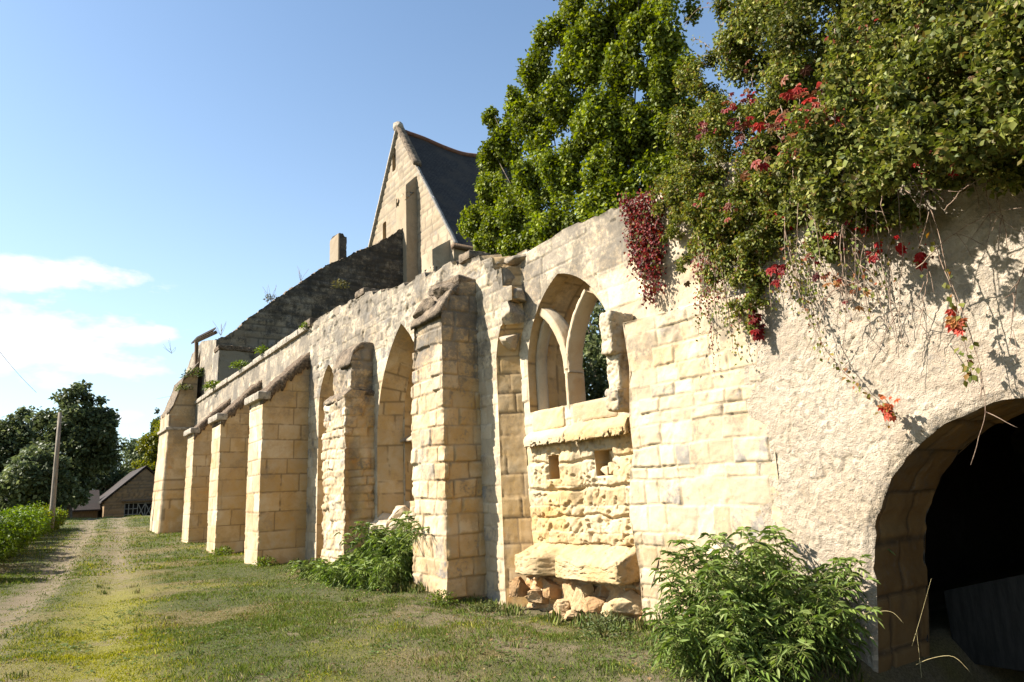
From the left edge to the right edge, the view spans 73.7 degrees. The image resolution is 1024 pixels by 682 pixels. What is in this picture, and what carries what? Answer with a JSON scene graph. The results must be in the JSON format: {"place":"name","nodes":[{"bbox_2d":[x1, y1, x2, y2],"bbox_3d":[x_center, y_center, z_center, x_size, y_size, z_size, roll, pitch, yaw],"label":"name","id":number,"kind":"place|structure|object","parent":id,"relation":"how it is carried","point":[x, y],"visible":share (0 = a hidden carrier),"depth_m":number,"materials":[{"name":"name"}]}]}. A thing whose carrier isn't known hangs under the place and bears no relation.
{"place":"outdoors","nodes":[
{"label":"outdoors","id":0,"kind":"place"},
{"bbox_2d":[0,0,836,478],"label":"sky","id":1,"kind":"structure","parent":0,"point":[165,165],"materials":[{"name":"blue"}]},
{"bbox_2d":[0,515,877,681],"bbox_3d":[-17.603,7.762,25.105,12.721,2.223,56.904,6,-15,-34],"label":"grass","id":2,"kind":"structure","parent":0,"point":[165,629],"depth_m":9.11,"materials":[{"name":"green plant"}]},
{"bbox_2d":[870,581,969,677],"bbox_3d":[3.462,2.466,5.845,0.304,0.807,0.820,6,-15,-34],"label":"grass stalk","id":3,"kind":"object","parent":2,"relation":"on","point":[917,638],"depth_m":5.86,"materials":[{"name":"plant"}]},
{"bbox_2d":[368,121,583,354],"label":"gabled building","id":4,"kind":"structure","parent":0,"point":[427,194],"depth_m":42.40,"materials":[{"name":"stone"}]},
{"bbox_2d":[383,221,385,238],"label":"window","id":5,"kind":"structure","parent":4,"relation":"in","point":[384,224],"depth_m":46.04,"materials":[{"name":"stone"}]},
{"bbox_2d":[392,148,395,170],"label":"window","id":6,"kind":"structure","parent":4,"relation":"in","point":[393,158],"depth_m":45.74,"materials":[{"name":"stone"}]},
{"bbox_2d":[0,515,1023,681],"bbox_3d":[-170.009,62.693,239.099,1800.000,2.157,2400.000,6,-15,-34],"label":"ground","id":7,"kind":"structure","parent":0,"point":[946,666],"depth_m":9.13,"materials":[{"name":"green plant"}]},
{"bbox_2d":[0,405,46,511],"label":"broadleaf tree","id":8,"kind":"object","parent":7,"relation":"on","point":[16,433],"visible":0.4,"depth_m":52.10,"materials":[{"name":"green plant"}]},
{"bbox_2d":[0,500,51,570],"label":"hedge","id":9,"kind":"object","parent":7,"relation":"on","point":[21,526],"visible":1,"depth_m":23.36,"materials":[{"name":"green plant"}]},
{"bbox_2d":[0,444,84,509],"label":"broadleaf tree","id":10,"kind":"object","parent":7,"relation":"on","point":[26,474],"visible":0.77,"depth_m":45.74,"materials":[{"name":"green plant"}]},
{"bbox_2d":[31,503,68,534],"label":"hedge","id":11,"kind":"object","parent":7,"relation":"on","point":[60,519],"visible":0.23,"depth_m":35.87,"materials":[{"name":"green plant"}]},
{"bbox_2d":[49,412,61,527],"bbox_3d":[-23.629,6.649,35.395,0.319,5.914,0.249,6,-15,-34],"label":"utility pole","id":12,"kind":"object","parent":7,"relation":"on","point":[54,478],"visible":0.86,"depth_m":35.32,"materials":[{"name":"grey wood"}]},
{"bbox_2d":[22,379,125,517],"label":"broadleaf tree","id":13,"kind":"object","parent":7,"relation":"on","point":[89,440],"visible":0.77,"depth_m":51.07,"materials":[{"name":"green plant"}]},
{"bbox_2d":[63,490,99,517],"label":"outbuilding","id":14,"kind":"structure","parent":7,"relation":"on","point":[91,508],"depth_m":68.37,"materials":[{"name":"tile"}]},
{"bbox_2d":[93,465,123,501],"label":"broadleaf tree","id":15,"kind":"object","parent":7,"relation":"on","point":[109,479],"visible":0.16,"depth_m":80.50,"materials":[{"name":"green plant"}]},
{"bbox_2d":[96,437,143,501],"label":"broadleaf tree","id":16,"kind":"object","parent":7,"relation":"on","point":[129,451],"visible":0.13,"depth_m":84.47,"materials":[{"name":"green plant"}]},
{"bbox_2d":[97,465,154,517],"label":"barn","id":17,"kind":"structure","parent":7,"relation":"on","point":[134,496],"depth_m":69.27,"materials":[{"name":"stone"}]},
{"bbox_2d":[122,436,146,470],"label":"broadleaf tree","id":18,"kind":"object","parent":7,"relation":"on","point":[134,440],"visible":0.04,"depth_m":96.11,"materials":[{"name":"green plant"}]},
{"bbox_2d":[123,407,159,441],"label":"poplar tree","id":19,"kind":"object","parent":7,"relation":"on","point":[157,412],"visible":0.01,"depth_m":100.12,"materials":[{"name":"green plant"}]},
{"bbox_2d":[130,419,159,480],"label":"broadleaf tree","id":20,"kind":"object","parent":7,"relation":"on","point":[149,442],"visible":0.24,"depth_m":81.33,"materials":[{"name":"green plant"}]},
{"bbox_2d":[208,545,234,555],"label":"wall plant","id":21,"kind":"object","parent":7,"relation":"on","point":[224,552],"depth_m":22.91,"materials":[{"name":"green plant"}]},
{"bbox_2d":[250,555,279,566],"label":"wall plant","id":22,"kind":"object","parent":7,"relation":"on","point":[261,562],"depth_m":18.76,"materials":[{"name":"green plant"}]},
{"bbox_2d":[284,558,343,582],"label":"elder bush","id":23,"kind":"object","parent":7,"relation":"on","point":[307,569],"visible":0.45,"depth_m":15.53,"materials":[{"name":"green plant"}]},
{"bbox_2d":[311,511,429,593],"bbox_3d":[-2.623,4.237,13.665,2.233,1.626,4.284,6,-15,-34],"label":"elder bush","id":24,"kind":"object","parent":7,"relation":"on","point":[383,559],"visible":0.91,"depth_m":13.17,"materials":[{"name":"green plant"}]},
{"bbox_2d":[0,557,862,681],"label":"long grass","id":25,"kind":"structure","parent":7,"relation":"on","point":[413,588],"depth_m":9.63,"materials":[{"name":"green plant"}]},
{"bbox_2d":[0,581,869,681],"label":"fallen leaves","id":26,"kind":"object","parent":7,"relation":"on","point":[649,678],"visible":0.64,"depth_m":8.47,"materials":[{"name":"brown plant"}]},
{"bbox_2d":[422,589,458,606],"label":"wall plant","id":27,"kind":"object","parent":7,"relation":"on","point":[439,594],"depth_m":11.26,"materials":[{"name":"green plant"}]},
{"bbox_2d":[471,599,500,613],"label":"wall plant","id":28,"kind":"object","parent":7,"relation":"on","point":[488,605],"depth_m":10.96,"materials":[{"name":"green plant"}]},
{"bbox_2d":[150,117,905,623],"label":"ruined wall","id":29,"kind":"structure","parent":7,"relation":"on","point":[476,433],"depth_m":12.05,"materials":[{"name":"stone"}]},
{"bbox_2d":[174,383,193,390],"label":"wall plant","id":30,"kind":"object","parent":29,"relation":"attached to","point":[178,388],"depth_m":35.23,"materials":[{"name":"green plant"}]},
{"bbox_2d":[179,367,204,377],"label":"wall plant","id":31,"kind":"object","parent":29,"relation":"attached to","point":[199,371],"depth_m":35.64,"materials":[{"name":"green plant"}]},
{"bbox_2d":[201,379,220,390],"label":"wall plant","id":32,"kind":"object","parent":29,"relation":"on","point":[212,383],"depth_m":31.53,"materials":[{"name":"green plant"}]},
{"bbox_2d":[253,344,269,353],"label":"wall plant","id":33,"kind":"object","parent":29,"relation":"on","point":[262,348],"depth_m":25.21,"materials":[{"name":"green plant"}]},
{"bbox_2d":[186,228,402,398],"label":"half gable wall","id":34,"kind":"structure","parent":29,"relation":"on","point":[377,265],"depth_m":37.12,"materials":[{"name":"stone"}]},
{"bbox_2d":[191,327,216,366],"bbox_3d":[-17.234,0.598,37.829,0.753,2.149,3.468,8,-16,-38],"label":"timber canopy","id":35,"kind":"object","parent":34,"relation":"attached to","point":[203,336],"visible":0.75,"depth_m":37.63,"materials":[{"name":"wood"}]},
{"bbox_2d":[163,266,307,353],"bbox_3d":[-15.361,-1.995,36.476,8.243,4.359,3.193,-4,-13,6],"label":"dead stalk","id":36,"kind":"object","parent":34,"relation":"on","point":[300,277],"visible":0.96,"depth_m":37.57,"materials":[{"name":"green plant"}]},
{"bbox_2d":[228,360,249,369],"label":"wall plant","id":37,"kind":"object","parent":34,"relation":"attached to","point":[242,363],"depth_m":27.70,"materials":[{"name":"green plant"}]},
{"bbox_2d":[263,294,280,302],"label":"wall plant","id":38,"kind":"object","parent":34,"relation":"on","point":[270,297],"depth_m":36.06,"materials":[{"name":"green plant"}]},
{"bbox_2d":[329,233,346,263],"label":"chimney stack","id":39,"kind":"object","parent":34,"relation":"on","point":[338,246],"visible":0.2,"depth_m":40.30,"materials":[{"name":"stone"}]},
{"bbox_2d":[330,278,349,289],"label":"wall plant","id":40,"kind":"object","parent":34,"relation":"attached to","point":[340,283],"depth_m":25.84,"materials":[{"name":"green plant"}]},
{"bbox_2d":[299,321,309,329],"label":"wall plant","id":41,"kind":"object","parent":29,"relation":"on","point":[303,324],"depth_m":21.26,"materials":[{"name":"green plant"}]},
{"bbox_2d":[523,273,630,447],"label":"window","id":42,"kind":"structure","parent":29,"relation":"in","point":[556,379],"depth_m":11.49,"materials":[{"name":"stone"}]},
{"bbox_2d":[617,186,668,308],"bbox_3d":[1.866,-1.375,9.752,0.435,1.875,0.875,6,-15,-34],"label":"red creeper","id":43,"kind":"object","parent":29,"relation":"attached to","point":[644,260],"visible":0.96,"depth_m":9.71,"materials":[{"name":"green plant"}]},
{"bbox_2d":[687,238,724,321],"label":"red creeper","id":44,"kind":"object","parent":29,"relation":"attached to","point":[708,290],"visible":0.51,"depth_m":8.58,"materials":[{"name":"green plant"}]},
{"bbox_2d":[706,299,715,372],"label":"red creeper","id":45,"kind":"object","parent":29,"relation":"attached to","point":[712,345],"visible":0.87,"depth_m":8.31,"materials":[{"name":"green plant"}]},
{"bbox_2d":[648,0,796,334],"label":"climbing shrub","id":46,"kind":"object","parent":29,"relation":"attached to","point":[686,188],"visible":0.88,"depth_m":8.71,"materials":[{"name":"green plant"}]},
{"bbox_2d":[681,0,714,48],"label":"leaf spray","id":47,"kind":"object","parent":46,"relation":"attached to","point":[686,30],"visible":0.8,"depth_m":10.51,"materials":[{"name":"green plant"}]},
{"bbox_2d":[695,88,756,154],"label":"red creeper","id":48,"kind":"object","parent":46,"relation":"attached to","point":[741,127],"visible":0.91,"depth_m":8.19,"materials":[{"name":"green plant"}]},
{"bbox_2d":[751,168,838,263],"bbox_3d":[3.030,-1.424,7.453,0.365,1.507,1.169,2,-13,-18],"label":"leaf spray","id":49,"kind":"object","parent":46,"relation":"attached to","point":[827,246],"visible":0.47,"depth_m":6.98,"materials":[{"name":"green plant"}]},
{"bbox_2d":[687,230,827,365],"bbox_3d":[2.724,-0.568,7.779,0.418,1.943,1.737,6,-15,-34],"label":"creeper fringe","id":50,"kind":"object","parent":29,"relation":"attached to","point":[759,266],"visible":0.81,"depth_m":7.87,"materials":[{"name":"green plant"}]},
{"bbox_2d":[748,264,788,341],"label":"red creeper","id":51,"kind":"object","parent":50,"relation":"hanging from","point":[757,333],"visible":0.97,"depth_m":7.59,"materials":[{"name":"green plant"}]},
{"bbox_2d":[713,0,1023,262],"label":"ivy thicket","id":52,"kind":"object","parent":29,"relation":"attached to","point":[884,137],"visible":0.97,"depth_m":5.89,"materials":[{"name":"green plant"}]},
{"bbox_2d":[736,65,855,193],"bbox_3d":[3.097,-2.363,7.452,0.685,1.499,1.562,6,-15,-34],"label":"red creeper","id":53,"kind":"object","parent":52,"relation":"attached to","point":[792,94],"visible":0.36,"depth_m":7.50,"materials":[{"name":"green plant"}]},
{"bbox_2d":[791,181,803,263],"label":"trailing vine","id":54,"kind":"object","parent":52,"relation":"hanging from","point":[801,247],"visible":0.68,"depth_m":6.95,"materials":[{"name":"green plant"}]},
{"bbox_2d":[802,180,826,250],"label":"trailing vine","id":55,"kind":"object","parent":52,"relation":"hanging from","point":[813,228],"visible":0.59,"depth_m":6.78,"materials":[{"name":"green plant"}]},
{"bbox_2d":[811,203,829,273],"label":"trailing vine","id":56,"kind":"object","parent":52,"relation":"hanging from","point":[825,253],"visible":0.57,"depth_m":6.70,"materials":[{"name":"green plant"}]},
{"bbox_2d":[684,1,983,286],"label":"red creeper","id":57,"kind":"object","parent":52,"relation":"attached to","point":[727,206],"visible":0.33,"depth_m":7.57,"materials":[{"name":"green plant"}]},
{"bbox_2d":[802,241,870,311],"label":"red creeper","id":58,"kind":"object","parent":52,"relation":"hanging from","point":[815,277],"visible":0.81,"depth_m":6.89,"materials":[{"name":"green plant"}]},
{"bbox_2d":[785,229,897,427],"bbox_3d":[3.214,-0.258,6.837,0.196,2.332,0.901,6,-15,-34],"label":"trailing vine","id":59,"kind":"object","parent":52,"relation":"hanging from","point":[848,380],"visible":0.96,"depth_m":6.70,"materials":[{"name":"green plant"}]},
{"bbox_2d":[877,394,899,421],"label":"trailing vine","id":60,"kind":"object","parent":59,"relation":"hanging from","point":[888,407],"visible":1,"depth_m":6.28,"materials":[{"name":"red plant"}]},
{"bbox_2d":[767,209,926,270],"bbox_3d":[3.264,-1.083,6.941,0.280,1.241,1.657,5,-14,-29],"label":"red creeper","id":61,"kind":"object","parent":52,"relation":"hanging from","point":[919,257],"visible":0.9,"depth_m":6.46,"materials":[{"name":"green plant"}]},
{"bbox_2d":[839,169,859,240],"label":"trailing vine","id":62,"kind":"object","parent":52,"relation":"hanging from","point":[854,220],"visible":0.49,"depth_m":6.36,"materials":[{"name":"green plant"}]},
{"bbox_2d":[840,166,863,290],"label":"trailing vine","id":63,"kind":"object","parent":52,"relation":"hanging from","point":[857,218],"visible":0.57,"depth_m":6.24,"materials":[{"name":"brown plant"}]},
{"bbox_2d":[774,202,933,329],"bbox_3d":[3.314,-0.860,6.783,0.309,1.666,1.538,7,-16,-36],"label":"creeper fringe","id":64,"kind":"object","parent":52,"relation":"hanging from","point":[891,226],"visible":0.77,"depth_m":6.67,"materials":[{"name":"green plant"}]},
{"bbox_2d":[850,230,873,334],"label":"trailing vine","id":65,"kind":"object","parent":52,"relation":"hanging from","point":[865,289],"visible":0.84,"depth_m":6.56,"materials":[{"name":"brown plant"}]},
{"bbox_2d":[875,196,893,232],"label":"trailing vine","id":66,"kind":"object","parent":52,"relation":"hanging from","point":[892,218],"visible":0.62,"depth_m":5.93,"materials":[{"name":"green plant"}]},
{"bbox_2d":[805,111,1023,464],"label":"bare twigs","id":67,"kind":"object","parent":52,"relation":"hanging from","point":[927,258],"visible":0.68,"depth_m":6.08,"materials":[{"name":"brown plant"}]},
{"bbox_2d":[911,160,925,237],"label":"trailing vine","id":68,"kind":"object","parent":52,"relation":"hanging from","point":[918,223],"visible":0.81,"depth_m":5.59,"materials":[{"name":"green plant"}]},
{"bbox_2d":[886,168,993,208],"bbox_3d":[3.828,-1.420,6.076,0.318,0.464,1.024,2,-14,-21],"label":"leaf spray","id":69,"kind":"object","parent":52,"relation":"attached to","point":[955,187],"visible":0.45,"depth_m":6.13,"materials":[{"name":"green plant"}]},
{"bbox_2d":[921,185,980,387],"bbox_3d":[3.771,-0.536,5.920,0.179,1.916,0.279,2,-13,-19],"label":"trailing vine","id":70,"kind":"object","parent":52,"relation":"hanging from","point":[969,376],"visible":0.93,"depth_m":5.77,"materials":[{"name":"green plant"}]},
{"bbox_2d":[944,308,967,336],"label":"trailing vine","id":71,"kind":"object","parent":70,"relation":"hanging from","point":[953,325],"visible":0.94,"depth_m":5.79,"materials":[{"name":"red plant"}]},
{"bbox_2d":[456,0,704,384],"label":"maple tree","id":72,"kind":"object","parent":7,"relation":"on","point":[617,136],"visible":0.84,"depth_m":19.30,"materials":[{"name":"green plant"}]},
{"bbox_2d":[582,299,608,400],"bbox_3d":[2.727,1.755,15.790,5.036,7.188,4.969,-2,-13,-3],"label":"evergreen tree","id":73,"kind":"object","parent":7,"relation":"on","point":[596,364],"visible":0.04,"depth_m":14.61,"materials":[{"name":"green plant"}]},
{"bbox_2d":[572,611,636,640],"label":"plant","id":74,"kind":"object","parent":7,"relation":"on","point":[598,628],"depth_m":8.01,"materials":[{"name":"green plant"}]},
{"bbox_2d":[584,609,633,633],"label":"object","id":75,"kind":"object","parent":7,"relation":"on","point":[610,620],"depth_m":8.88,"materials":[{"name":"green plant"}]},
{"bbox_2d":[642,525,895,681],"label":"elder bush","id":76,"kind":"object","parent":7,"relation":"on","point":[750,629],"visible":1,"depth_m":6.16,"materials":[{"name":"green plant"}]},
{"bbox_2d":[744,168,1023,672],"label":"rendered wall","id":77,"kind":"structure","parent":7,"relation":"on","point":[918,495],"depth_m":6.75,"materials":[{"name":"paint"}]},
{"bbox_2d":[944,574,1023,670],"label":"board panel","id":78,"kind":"object","parent":7,"relation":"on","point":[986,621],"visible":0.94,"depth_m":7.06,"materials":[{"name":"grey wood"}]},
{"bbox_2d":[640,346,1023,623],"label":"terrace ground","id":79,"kind":"structure","parent":0,"point":[1017,439],"depth_m":13.49,"materials":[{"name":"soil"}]}
]}

